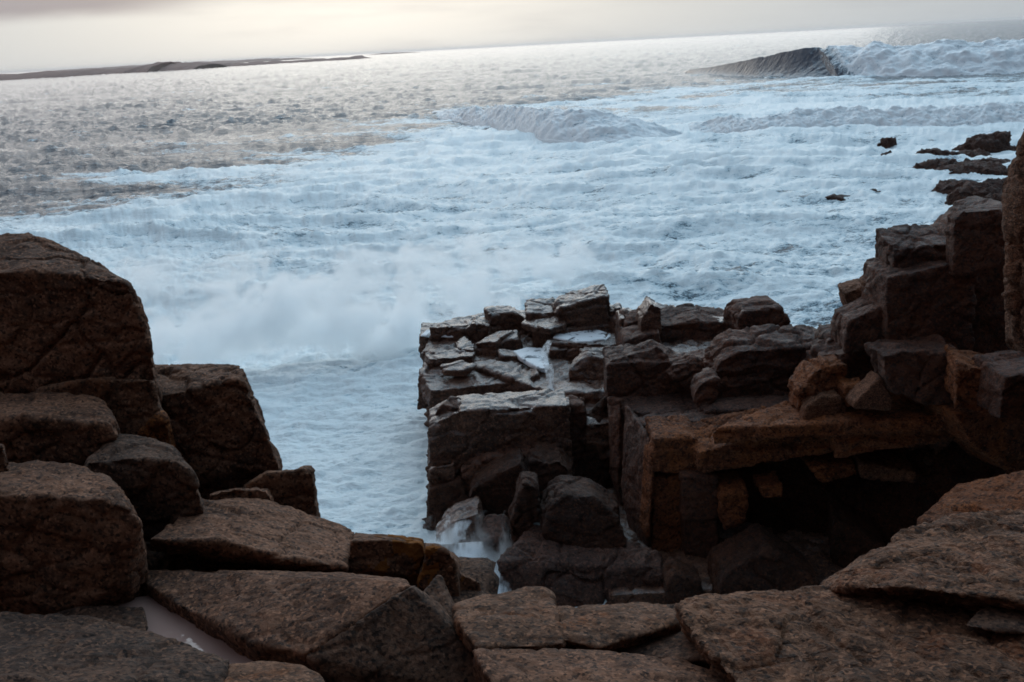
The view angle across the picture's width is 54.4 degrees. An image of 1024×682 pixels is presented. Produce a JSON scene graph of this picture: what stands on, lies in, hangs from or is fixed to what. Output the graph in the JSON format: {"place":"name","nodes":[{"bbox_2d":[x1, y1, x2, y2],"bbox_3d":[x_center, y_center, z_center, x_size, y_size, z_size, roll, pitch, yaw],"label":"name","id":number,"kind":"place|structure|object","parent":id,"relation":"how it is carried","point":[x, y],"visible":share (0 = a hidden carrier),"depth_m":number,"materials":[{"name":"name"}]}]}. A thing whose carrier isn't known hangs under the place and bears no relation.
{"place":"outdoors","nodes":[
{"label":"outdoors","id":0,"kind":"place"},
{"bbox_2d":[0,19,1023,607],"bbox_3d":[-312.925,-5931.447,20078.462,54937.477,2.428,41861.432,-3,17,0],"label":"sea","id":1,"kind":"structure","parent":0,"point":[310,247],"depth_m":53.91,"materials":[{"name":"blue liquid"}]},
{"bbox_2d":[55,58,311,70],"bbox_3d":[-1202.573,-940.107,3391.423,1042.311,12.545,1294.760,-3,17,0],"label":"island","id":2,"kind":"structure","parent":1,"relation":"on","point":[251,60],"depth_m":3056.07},
{"bbox_2d":[0,55,368,80],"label":"island","id":3,"kind":"structure","parent":1,"relation":"on","point":[162,66],"depth_m":1172.85,"materials":[{"name":"grey"}]},
{"bbox_2d":[436,496,484,557],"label":"rock","id":4,"kind":"object","parent":1,"relation":"in","point":[458,524],"visible":0.48,"depth_m":15.75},
{"bbox_2d":[472,514,510,573],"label":"rock","id":5,"kind":"object","parent":1,"relation":"in","point":[491,538],"visible":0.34,"depth_m":15.43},
{"bbox_2d":[431,104,682,142],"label":"breaking wave","id":6,"kind":"object","parent":1,"relation":"on","point":[557,125],"visible":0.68,"depth_m":86.28,"materials":[{"name":"white liquid"}]},
{"bbox_2d":[677,102,1023,133],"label":"breaking wave","id":7,"kind":"object","parent":1,"relation":"on","point":[976,115],"visible":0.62,"depth_m":80.82,"materials":[{"name":"white liquid"}]},
{"bbox_2d":[682,37,1023,77],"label":"breaking wave","id":8,"kind":"object","parent":1,"relation":"on","point":[942,57],"visible":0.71,"depth_m":162.40,"materials":[{"name":"white liquid"}]},
{"bbox_2d":[912,148,1010,175],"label":"skerry","id":9,"kind":"structure","parent":1,"relation":"in","point":[991,166],"depth_m":53.99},
{"bbox_2d":[931,177,1006,204],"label":"skerry","id":10,"kind":"structure","parent":1,"relation":"in","point":[957,190],"depth_m":45.89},
{"bbox_2d":[952,131,1015,152],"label":"skerry","id":11,"kind":"structure","parent":1,"relation":"in","point":[996,141],"depth_m":62.08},
{"bbox_2d":[0,0,1023,72],"label":"sky","id":12,"kind":"structure","parent":0,"point":[36,35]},
{"bbox_2d":[408,557,674,609],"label":"shore ground","id":13,"kind":"structure","parent":0,"point":[481,571],"depth_m":4.23,"materials":[{"name":"stone"}]},
{"bbox_2d":[0,391,119,465],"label":"boulder","id":14,"kind":"object","parent":13,"relation":"on","point":[62,428],"visible":0.3,"depth_m":4.34,"materials":[{"name":"stone"}]},
{"bbox_2d":[0,460,147,614],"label":"boulder","id":15,"kind":"object","parent":13,"relation":"on","point":[71,535],"visible":0.59,"depth_m":3.65,"materials":[{"name":"stone"}]},
{"bbox_2d":[29,377,163,434],"bbox_3d":[-2.117,0.659,5.137,0.864,1.144,0.541,-3,17,0],"label":"boulder","id":16,"kind":"object","parent":13,"relation":"on","point":[134,405],"visible":0.16,"depth_m":4.76,"materials":[{"name":"stone"}]},
{"bbox_2d":[0,232,161,405],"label":"boulder","id":17,"kind":"object","parent":16,"relation":"on","point":[67,314],"visible":0.52,"depth_m":4.76,"materials":[{"name":"stone"}]},
{"bbox_2d":[53,605,147,631],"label":"boulder","id":18,"kind":"object","parent":13,"relation":"on","point":[134,617],"visible":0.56,"depth_m":3.67,"materials":[{"name":"stone"}]},
{"bbox_2d":[0,611,228,681],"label":"boulder","id":19,"kind":"object","parent":13,"relation":"on","point":[55,647],"visible":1,"depth_m":3.03,"materials":[{"name":"stone"}]},
{"bbox_2d":[84,434,203,541],"bbox_3d":[-1.612,0.918,4.446,0.622,1.012,0.389,-3,17,0],"label":"boulder","id":20,"kind":"object","parent":13,"relation":"on","point":[156,481],"visible":0.3,"depth_m":4.20,"materials":[{"name":"stone"}]},
{"bbox_2d":[137,410,175,447],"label":"boulder","id":21,"kind":"object","parent":13,"relation":"on","point":[158,426],"visible":0.32,"depth_m":4.79,"materials":[{"name":"stone"}]},
{"bbox_2d":[115,595,253,663],"bbox_3d":[-1.196,1.107,3.628,0.839,0.120,0.332,6,19,29],"label":"rock pool","id":22,"kind":"object","parent":13,"relation":"on","point":[163,621],"visible":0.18,"depth_m":3.61,"materials":[{"name":"grey liquid"}]},
{"bbox_2d":[155,363,282,499],"bbox_3d":[-1.572,0.737,5.381,0.746,1.251,0.479,-3,17,0],"label":"boulder","id":23,"kind":"object","parent":13,"relation":"on","point":[214,412],"visible":0.45,"depth_m":5.09,"materials":[{"name":"stone"}]},
{"bbox_2d":[145,541,348,572],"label":"rock","id":24,"kind":"object","parent":13,"relation":"on","point":[156,560],"visible":0.04,"depth_m":4.14,"materials":[{"name":"stone"}]},
{"bbox_2d":[149,498,353,572],"bbox_3d":[-1.058,0.888,4.289,0.788,0.454,0.664,-3,17,0],"label":"rock slab","id":25,"kind":"object","parent":24,"relation":"on","point":[266,533],"visible":0.93,"depth_m":4.09,"materials":[{"name":"stone"}]},
{"bbox_2d":[224,661,324,681],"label":"boulder","id":26,"kind":"object","parent":13,"relation":"on","point":[265,671],"visible":0.94,"depth_m":2.98,"materials":[{"name":"stone"}]},
{"bbox_2d":[143,569,410,669],"bbox_3d":[-0.851,0.974,3.767,1.150,0.403,0.654,12,22,40],"label":"rock slab","id":27,"kind":"object","parent":13,"relation":"on","point":[291,617],"visible":0.68,"depth_m":3.48,"materials":[{"name":"stone"}]},
{"bbox_2d":[242,465,320,516],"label":"boulder","id":28,"kind":"object","parent":13,"relation":"on","point":[296,488],"visible":0.33,"depth_m":4.84,"materials":[{"name":"stone"}]},
{"bbox_2d":[209,487,274,501],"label":"rock slab","id":29,"kind":"object","parent":28,"relation":"on","point":[261,493],"visible":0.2,"depth_m":4.58,"materials":[{"name":"stone"}]},
{"bbox_2d":[348,532,424,584],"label":"boulder","id":30,"kind":"object","parent":13,"relation":"on","point":[394,556],"visible":0.37,"depth_m":4.12,"materials":[{"name":"stone"}]},
{"bbox_2d":[306,586,475,681],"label":"boulder","id":31,"kind":"object","parent":13,"relation":"on","point":[409,634],"visible":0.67,"depth_m":3.30,"materials":[{"name":"stone"}]},
{"bbox_2d":[423,575,454,617],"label":"rock","id":32,"kind":"object","parent":13,"relation":"on","point":[436,589],"visible":0.37,"depth_m":3.52,"materials":[{"name":"stone"}]},
{"bbox_2d":[417,543,481,595],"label":"boulder","id":33,"kind":"object","parent":13,"relation":"on","point":[443,562],"visible":0.31,"depth_m":4.06,"materials":[{"name":"stone"}]},
{"bbox_2d":[452,586,566,652],"bbox_3d":[-0.015,1.101,3.440,0.399,0.462,0.534,-3,17,0],"label":"boulder","id":34,"kind":"object","parent":13,"relation":"on","point":[526,617],"visible":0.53,"depth_m":3.31,"materials":[{"name":"stone"}]},
{"bbox_2d":[473,648,724,681],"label":"rock slab","id":35,"kind":"object","parent":13,"relation":"on","point":[540,665],"visible":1,"depth_m":2.99,"materials":[{"name":"stone"}]},
{"bbox_2d":[557,602,681,651],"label":"boulder","id":36,"kind":"object","parent":13,"relation":"on","point":[613,627],"visible":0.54,"depth_m":3.30,"materials":[{"name":"stone"}]},
{"bbox_2d":[615,631,709,667],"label":"rock","id":37,"kind":"object","parent":13,"relation":"on","point":[679,644],"visible":0.22,"depth_m":3.22,"materials":[{"name":"stone"}]},
{"bbox_2d":[675,585,1023,681],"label":"rock ledge","id":38,"kind":"object","parent":13,"relation":"on","point":[817,633],"visible":0.73,"depth_m":3.00,"materials":[{"name":"stone"}]},
{"bbox_2d":[821,508,1023,611],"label":"boulder","id":39,"kind":"object","parent":38,"relation":"on","point":[972,561],"visible":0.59,"depth_m":3.33,"materials":[{"name":"stone"}]},
{"bbox_2d":[966,606,1023,633],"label":"boulder","id":40,"kind":"object","parent":38,"relation":"on","point":[993,619],"visible":0.81,"depth_m":3.04,"materials":[{"name":"stone"}]},
{"bbox_2d":[917,470,1023,524],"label":"rock slab","id":41,"kind":"object","parent":13,"relation":"on","point":[1004,492],"visible":0.33,"depth_m":10.73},
{"bbox_2d":[1001,129,1023,351],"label":"cliff face","id":42,"kind":"object","parent":13,"relation":"on","point":[1012,202],"visible":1,"depth_m":9.28},
{"bbox_2d":[420,334,1008,604],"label":"platform bedrock","id":43,"kind":"structure","parent":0,"point":[813,548],"depth_m":17.74,"materials":[{"name":"stone"}]},
{"bbox_2d":[418,322,438,357],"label":"rock block","id":44,"kind":"object","parent":43,"relation":"on","point":[423,341],"visible":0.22,"depth_m":22.55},
{"bbox_2d":[428,461,455,488],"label":"rock","id":45,"kind":"object","parent":43,"relation":"on","point":[446,471],"visible":0.19,"depth_m":17.02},
{"bbox_2d":[426,474,468,530],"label":"rock","id":46,"kind":"object","parent":43,"relation":"on","point":[442,498],"visible":0.34,"depth_m":16.98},
{"bbox_2d":[424,348,474,369],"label":"rock slab","id":47,"kind":"object","parent":43,"relation":"on","point":[436,359],"visible":0.81,"depth_m":20.46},
{"bbox_2d":[417,356,494,409],"bbox_3d":[-0.966,0.905,20.375,2.011,0.933,1.732,-3,17,0],"label":"rock slab","id":48,"kind":"object","parent":43,"relation":"on","point":[433,381],"visible":0.52,"depth_m":19.87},
{"bbox_2d":[440,360,476,376],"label":"rock slab","id":49,"kind":"object","parent":48,"relation":"on","point":[462,368],"visible":1,"depth_m":19.88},
{"bbox_2d":[430,379,509,406],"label":"rock block","id":50,"kind":"object","parent":43,"relation":"on","point":[496,386],"visible":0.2,"depth_m":19.59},
{"bbox_2d":[429,310,524,340],"bbox_3d":[-0.746,-0.338,22.637,2.418,0.435,0.838,-10,18,-23],"label":"rock slab","id":51,"kind":"object","parent":43,"relation":"on","point":[455,327],"visible":0.37,"depth_m":22.16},
{"bbox_2d":[465,316,491,341],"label":"rock block","id":52,"kind":"object","parent":43,"relation":"on","point":[478,328],"visible":0.47,"depth_m":21.84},
{"bbox_2d":[475,330,522,356],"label":"rock block","id":53,"kind":"object","parent":43,"relation":"on","point":[491,345],"visible":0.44,"depth_m":21.05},
{"bbox_2d":[422,454,575,528],"bbox_3d":[-0.216,2.886,17.667,2.861,2.227,1.334,-3,17,0],"label":"cliff face","id":54,"kind":"object","parent":43,"relation":"on","point":[441,461],"visible":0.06,"depth_m":17.06},
{"bbox_2d":[469,448,526,521],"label":"rock","id":55,"kind":"object","parent":54,"relation":"on","point":[493,485],"visible":0.48,"depth_m":16.35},
{"bbox_2d":[427,388,571,471],"bbox_3d":[-0.215,2.303,17.689,2.624,2.723,0.917,-3,17,0],"label":"rock block","id":56,"kind":"object","parent":54,"relation":"on","point":[472,425],"visible":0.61,"depth_m":17.08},
{"bbox_2d":[434,396,461,415],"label":"rock block","id":57,"kind":"object","parent":56,"relation":"on","point":[451,403],"visible":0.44,"depth_m":17.27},
{"bbox_2d":[525,441,572,486],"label":"rock","id":58,"kind":"object","parent":54,"relation":"on","point":[546,462],"visible":0.84,"depth_m":16.39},
{"bbox_2d":[461,446,546,522],"bbox_3d":[0.056,2.477,17.467,1.862,1.539,1.047,-3,17,0],"label":"rock","id":59,"kind":"object","parent":43,"relation":"on","point":[478,460],"visible":0.14,"depth_m":16.94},
{"bbox_2d":[484,305,527,334],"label":"rock block","id":60,"kind":"object","parent":43,"relation":"on","point":[502,318],"visible":0.39,"depth_m":22.11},
{"bbox_2d":[497,349,521,363],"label":"rock","id":61,"kind":"object","parent":43,"relation":"on","point":[504,355],"visible":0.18,"depth_m":20.45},
{"bbox_2d":[513,347,549,372],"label":"foam pool","id":62,"kind":"structure","parent":43,"relation":"on","point":[531,357],"depth_m":20.25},
{"bbox_2d":[524,297,554,336],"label":"rock block","id":63,"kind":"object","parent":43,"relation":"on","point":[539,308],"visible":0.48,"depth_m":21.61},
{"bbox_2d":[546,344,579,360],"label":"rock","id":64,"kind":"object","parent":43,"relation":"on","point":[553,352],"visible":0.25,"depth_m":20.37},
{"bbox_2d":[529,324,611,349],"bbox_3d":[1.283,-0.181,21.523,1.838,0.592,1.172,-3,17,0],"label":"rock slab","id":65,"kind":"object","parent":43,"relation":"on","point":[541,340],"visible":0.3,"depth_m":21.09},
{"bbox_2d":[521,316,566,334],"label":"rock slab","id":66,"kind":"object","parent":65,"relation":"on","point":[548,326],"visible":0.98,"depth_m":20.95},
{"bbox_2d":[566,395,586,470],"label":"rock","id":67,"kind":"object","parent":43,"relation":"on","point":[577,419],"visible":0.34,"depth_m":17.58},
{"bbox_2d":[497,524,663,606],"bbox_3d":[1.044,3.493,15.119,2.535,1.294,1.680,-3,17,0],"label":"boulder","id":68,"kind":"object","parent":43,"relation":"on","point":[573,576],"visible":0.63,"depth_m":14.47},
{"bbox_2d":[508,471,540,545],"bbox_3d":[0.184,2.585,15.398,0.516,1.084,0.580,-3,17,0],"label":"rock pillar","id":69,"kind":"object","parent":68,"relation":"on","point":[524,510],"visible":0.94,"depth_m":15.17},
{"bbox_2d":[551,284,610,329],"bbox_3d":[1.492,-0.652,21.485,1.261,1.019,1.048,-3,17,0],"label":"rock block","id":70,"kind":"object","parent":43,"relation":"on","point":[589,306],"visible":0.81,"depth_m":21.06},
{"bbox_2d":[547,331,616,348],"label":"rock slab","id":71,"kind":"object","parent":43,"relation":"on","point":[610,341],"visible":0.25,"depth_m":20.37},
{"bbox_2d":[553,330,609,342],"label":"foam pool","id":72,"kind":"structure","parent":71,"relation":"on","point":[586,337],"depth_m":20.65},
{"bbox_2d":[539,475,626,549],"bbox_3d":[1.079,2.910,15.305,1.291,1.461,1.188,-3,17,0],"label":"boulder","id":73,"kind":"object","parent":43,"relation":"on","point":[583,512],"visible":0.6,"depth_m":14.84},
{"bbox_2d":[569,347,603,383],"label":"rock","id":74,"kind":"object","parent":43,"relation":"on","point":[587,366],"visible":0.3,"depth_m":19.11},
{"bbox_2d":[575,396,609,488],"bbox_3d":[1.416,2.156,18.199,0.859,2.316,1.602,-3,17,0],"label":"cliff face","id":75,"kind":"object","parent":43,"relation":"on","point":[593,466],"visible":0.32,"depth_m":17.75},
{"bbox_2d":[619,309,637,326],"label":"rock block","id":76,"kind":"object","parent":43,"relation":"on","point":[630,318],"visible":0.2,"depth_m":19.54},
{"bbox_2d":[607,396,650,546],"bbox_3d":[2.114,2.358,16.876,0.852,2.851,3.029,-3,17,0],"label":"cliff face","id":77,"kind":"object","parent":43,"relation":"on","point":[629,439],"visible":0.66,"depth_m":16.10},
{"bbox_2d":[607,339,670,375],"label":"rock","id":78,"kind":"object","parent":43,"relation":"on","point":[651,349],"visible":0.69,"depth_m":17.15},
{"bbox_2d":[619,325,661,345],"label":"rock block","id":79,"kind":"object","parent":43,"relation":"on","point":[632,335],"visible":0.47,"depth_m":18.73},
{"bbox_2d":[602,344,690,400],"bbox_3d":[2.410,0.557,17.484,1.614,0.845,0.984,-3,17,0],"label":"rock block","id":80,"kind":"object","parent":43,"relation":"on","point":[624,378],"visible":0.5,"depth_m":17.04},
{"bbox_2d":[639,441,654,539],"bbox_3d":[2.108,2.324,15.534,0.254,1.929,1.179,0,17,8],"label":"cliff face","id":81,"kind":"object","parent":43,"relation":"on","point":[645,517],"visible":0.8,"depth_m":15.11},
{"bbox_2d":[635,296,674,334],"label":"boulder","id":82,"kind":"object","parent":43,"relation":"on","point":[648,315],"visible":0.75,"depth_m":18.83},
{"bbox_2d":[651,471,681,551],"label":"rock block","id":83,"kind":"object","parent":43,"relation":"on","point":[666,533],"visible":0.4,"depth_m":15.29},
{"bbox_2d":[638,410,721,427],"bbox_3d":[3.107,1.303,15.889,2.253,0.533,1.028,-3,17,0],"label":"rock slab","id":84,"kind":"object","parent":43,"relation":"on","point":[692,416],"visible":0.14,"depth_m":15.67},
{"bbox_2d":[662,557,703,603],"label":"rock","id":85,"kind":"object","parent":43,"relation":"on","point":[682,581],"visible":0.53,"depth_m":14.11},
{"bbox_2d":[660,303,730,343],"bbox_3d":[3.578,-0.072,19.525,1.605,1.177,0.988,-3,17,0],"label":"rock block","id":86,"kind":"object","parent":43,"relation":"on","point":[685,322],"visible":0.32,"depth_m":19.05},
{"bbox_2d":[678,470,718,558],"bbox_3d":[2.857,2.940,15.381,0.606,2.259,0.669,-3,17,0],"label":"rock pillar","id":87,"kind":"object","parent":43,"relation":"on","point":[698,499],"visible":0.49,"depth_m":14.95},
{"bbox_2d":[715,470,748,529],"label":"rock block","id":88,"kind":"object","parent":87,"relation":"attached to","point":[732,497],"visible":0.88,"depth_m":14.75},
{"bbox_2d":[608,393,788,420],"bbox_3d":[3.305,1.226,16.612,3.335,1.002,1.859,11,21,38],"label":"rock slab","id":89,"kind":"object","parent":43,"relation":"on","point":[640,406],"visible":0.34,"depth_m":16.47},
{"bbox_2d":[690,367,720,407],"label":"rock","id":90,"kind":"object","parent":89,"relation":"on","point":[705,385],"visible":1,"depth_m":15.74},
{"bbox_2d":[666,324,815,388],"bbox_3d":[3.865,0.289,16.581,2.520,1.089,1.495,-3,17,0],"label":"rock ledge","id":91,"kind":"object","parent":43,"relation":"on","point":[761,349],"visible":0.81,"depth_m":16.04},
{"bbox_2d":[723,295,790,329],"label":"rock block","id":92,"kind":"object","parent":43,"relation":"on","point":[742,313],"visible":0.52,"depth_m":18.51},
{"bbox_2d":[718,367,795,398],"bbox_3d":[4.194,0.710,16.372,1.960,0.976,0.896,-3,17,0],"label":"rock ledge","id":93,"kind":"object","parent":43,"relation":"on","point":[729,387],"visible":0.19,"depth_m":16.01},
{"bbox_2d":[707,523,819,594],"bbox_3d":[3.623,3.448,14.318,1.577,1.309,1.133,-3,17,0],"label":"boulder","id":94,"kind":"object","parent":43,"relation":"on","point":[755,556],"visible":0.55,"depth_m":13.90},
{"bbox_2d":[753,470,782,497],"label":"rock block","id":95,"kind":"object","parent":43,"relation":"on","point":[769,485],"visible":1,"depth_m":14.73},
{"bbox_2d":[645,392,956,472],"bbox_3d":[4.213,1.367,14.795,4.444,1.127,1.393,-2,17,4],"label":"rock ledge","id":96,"kind":"object","parent":43,"relation":"on","point":[683,442],"visible":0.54,"depth_m":14.61,"materials":[{"name":"stone"}]},
{"bbox_2d":[787,354,847,410],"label":"boulder","id":97,"kind":"object","parent":96,"relation":"on","point":[813,376],"visible":0.69,"depth_m":14.38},
{"bbox_2d":[712,401,948,443],"bbox_3d":[4.615,1.090,14.499,3.412,0.460,1.161,-1,17,7],"label":"rock slab","id":98,"kind":"object","parent":96,"relation":"on","point":[783,419],"visible":0.72,"depth_m":14.09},
{"bbox_2d":[797,390,845,419],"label":"rock","id":99,"kind":"object","parent":98,"relation":"on","point":[824,402],"visible":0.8,"depth_m":14.18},
{"bbox_2d":[837,377,860,407],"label":"rock","id":100,"kind":"object","parent":98,"relation":"on","point":[845,387],"visible":0.5,"depth_m":14.19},
{"bbox_2d":[845,370,892,410],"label":"rock","id":101,"kind":"object","parent":98,"relation":"on","point":[870,390],"visible":1,"depth_m":13.74,"materials":[{"name":"stone"}]},
{"bbox_2d":[864,339,929,396],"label":"boulder","id":102,"kind":"object","parent":101,"relation":"on","point":[898,365],"visible":0.97,"depth_m":13.57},
{"bbox_2d":[715,441,1005,545],"bbox_3d":[5.637,3.156,16.087,4.839,3.987,2.410,1,17,13],"label":"cliff face","id":103,"kind":"object","parent":43,"relation":"on","point":[891,508],"visible":0.15,"depth_m":15.29},
{"bbox_2d":[850,448,915,482],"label":"rock block","id":104,"kind":"object","parent":103,"relation":"on","point":[894,465],"visible":0.75,"depth_m":14.68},
{"bbox_2d":[805,338,925,449],"bbox_3d":[6.412,0.689,15.389,3.634,2.032,1.163,-3,17,0],"label":"cliff face","id":105,"kind":"object","parent":43,"relation":"on","point":[858,364],"visible":0.02,"depth_m":14.81},
{"bbox_2d":[814,324,833,343],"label":"rock block","id":106,"kind":"object","parent":105,"relation":"on","point":[823,332],"visible":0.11,"depth_m":15.49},
{"bbox_2d":[800,451,856,482],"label":"rock block","id":107,"kind":"object","parent":105,"relation":"on","point":[826,467],"visible":0.74,"depth_m":14.67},
{"bbox_2d":[830,297,883,353],"bbox_3d":[5.101,-0.266,14.592,0.680,0.728,0.746,-3,17,0],"label":"rock block","id":108,"kind":"object","parent":105,"relation":"on","point":[856,324],"visible":0.86,"depth_m":14.31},
{"bbox_2d":[861,257,976,350],"bbox_3d":[5.861,-0.551,14.423,1.355,1.514,1.081,-3,17,0],"label":"rock block","id":109,"kind":"object","parent":43,"relation":"on","point":[924,298],"visible":0.7,"depth_m":13.96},
{"bbox_2d":[875,224,945,267],"bbox_3d":[5.792,-1.313,14.400,0.908,0.639,0.844,-3,17,0],"label":"rock block","id":110,"kind":"object","parent":109,"relation":"on","point":[902,246],"visible":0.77,"depth_m":14.17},
{"bbox_2d":[944,206,1004,276],"bbox_3d":[6.369,-1.365,13.683,0.775,0.939,0.365,-3,17,0],"label":"rock block","id":111,"kind":"object","parent":109,"relation":"on","point":[975,241],"visible":0.94,"depth_m":13.54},
{"bbox_2d":[903,394,1023,473],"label":"cliff face","id":112,"kind":"object","parent":43,"relation":"on","point":[992,440],"visible":0.58,"depth_m":13.58},
{"bbox_2d":[907,334,955,405],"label":"boulder","id":113,"kind":"object","parent":112,"relation":"on","point":[931,389],"visible":0.51,"depth_m":13.55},
{"bbox_2d":[944,344,990,414],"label":"boulder","id":114,"kind":"object","parent":43,"relation":"on","point":[962,378],"visible":0.6,"depth_m":12.76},
{"bbox_2d":[972,350,1023,418],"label":"boulder","id":115,"kind":"object","parent":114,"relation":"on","point":[1000,393],"visible":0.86,"depth_m":12.34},
{"bbox_2d":[930,195,1010,353],"bbox_3d":[7.011,-0.677,15.049,1.037,2.895,1.575,-3,17,0],"label":"cliff face","id":116,"kind":"object","parent":43,"relation":"on","point":[988,325],"visible":0.12,"depth_m":14.38},
{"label":"rock block","id":117,"kind":"object","parent":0,"visible":0},
{"bbox_2d":[837,275,865,304],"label":"rock block","id":118,"kind":"object","parent":117,"relation":"on","point":[849,291],"visible":0.32,"depth_m":15.07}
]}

